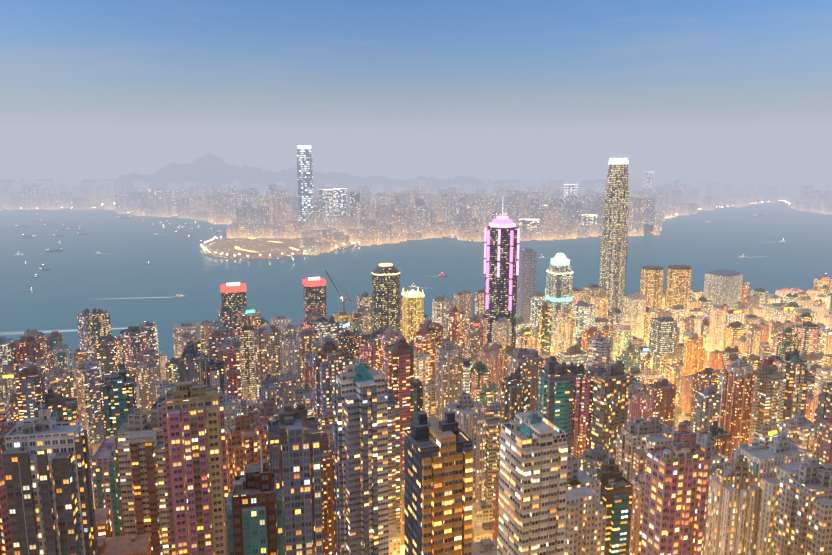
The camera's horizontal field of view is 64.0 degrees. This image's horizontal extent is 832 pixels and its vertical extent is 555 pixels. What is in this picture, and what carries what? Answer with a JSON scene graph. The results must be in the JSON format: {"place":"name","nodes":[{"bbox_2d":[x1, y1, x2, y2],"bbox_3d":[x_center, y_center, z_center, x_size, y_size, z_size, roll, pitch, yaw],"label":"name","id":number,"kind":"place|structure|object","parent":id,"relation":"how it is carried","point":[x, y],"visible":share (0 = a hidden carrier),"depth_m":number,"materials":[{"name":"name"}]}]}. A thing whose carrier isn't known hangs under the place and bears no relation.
{"place":"outdoors","nodes":[
{"label":"outdoors","id":0,"kind":"place"},
{"bbox_2d":[168,347,551,554],"bbox_3d":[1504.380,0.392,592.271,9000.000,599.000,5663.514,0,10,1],"label":"road","id":1,"kind":"structure","parent":0,"point":[402,544],"depth_m":545.38,"materials":[{"name":"grey"}]},
{"bbox_2d":[0,278,831,554],"bbox_3d":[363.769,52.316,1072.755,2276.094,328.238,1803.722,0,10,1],"label":"city blocks","id":2,"kind":"structure","parent":1,"relation":"on","point":[272,472],"depth_m":357.97,"materials":[{"name":"paint"}]},
{"bbox_2d":[11,325,831,554],"bbox_3d":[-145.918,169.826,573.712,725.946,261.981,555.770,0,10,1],"label":"apartment towers","id":3,"kind":"structure","parent":1,"relation":"on","point":[796,503],"depth_m":361.51,"materials":[{"name":"paint"}]},
{"bbox_2d":[173,158,831,357],"bbox_3d":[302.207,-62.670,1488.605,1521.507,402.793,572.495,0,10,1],"label":"waterfront skyscrapers","id":4,"kind":"structure","parent":1,"relation":"on","point":[510,270],"depth_m":1405.70,"materials":[{"name":"glass"}]},
{"bbox_2d":[325,271,350,311],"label":"tower crane","id":5,"kind":"object","parent":4,"relation":"on","point":[343,300],"visible":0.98,"depth_m":1289.35,"materials":[{"name":"paint"}]},
{"bbox_2d":[0,153,797,191],"bbox_3d":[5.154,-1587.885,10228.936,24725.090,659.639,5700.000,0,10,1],"label":"distant hills","id":6,"kind":"structure","parent":0,"point":[211,169],"depth_m":9918.47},
{"bbox_2d":[0,161,831,364],"bbox_3d":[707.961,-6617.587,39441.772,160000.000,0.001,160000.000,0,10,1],"label":"harbour water","id":7,"kind":"structure","parent":0,"point":[119,278],"depth_m":2648.32,"materials":[{"name":"blue liquid"}]},
{"bbox_2d":[39,328,126,332],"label":"breakwater","id":8,"kind":"object","parent":7,"relation":"on","point":[74,330],"visible":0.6,"depth_m":1582.96,"materials":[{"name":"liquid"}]},
{"bbox_2d":[13,214,825,296],"bbox_3d":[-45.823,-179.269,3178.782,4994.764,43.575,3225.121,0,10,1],"label":"boats","id":9,"kind":"object","parent":7,"relation":"on","point":[178,229],"visible":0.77,"depth_m":3575.82,"materials":[{"name":"paint"}]},
{"bbox_2d":[72,200,789,327],"bbox_3d":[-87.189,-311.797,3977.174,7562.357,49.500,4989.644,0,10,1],"label":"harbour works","id":10,"kind":"structure","parent":7,"relation":"in","point":[298,321],"depth_m":3395.08,"materials":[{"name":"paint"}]},
{"bbox_2d":[0,167,831,259],"bbox_3d":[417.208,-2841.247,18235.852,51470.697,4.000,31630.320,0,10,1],"label":"land","id":11,"kind":"structure","parent":0,"point":[798,177],"depth_m":17324.65,"materials":[{"name":"grey"}]},
{"bbox_2d":[202,238,357,257],"bbox_3d":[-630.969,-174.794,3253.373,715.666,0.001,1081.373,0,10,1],"label":"construction site","id":12,"kind":"object","parent":11,"relation":"on","point":[258,247],"visible":0.68,"depth_m":3041.78},
{"bbox_2d":[0,146,831,254],"bbox_3d":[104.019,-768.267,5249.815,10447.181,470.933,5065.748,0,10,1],"label":"distant city buildings","id":13,"kind":"structure","parent":11,"relation":"on","point":[322,217],"depth_m":4045.66,"materials":[{"name":"paint"}]},
{"bbox_2d":[0,0,831,160],"label":"sky","id":14,"kind":"structure","parent":0,"point":[81,80],"materials":[{"name":"blue"}]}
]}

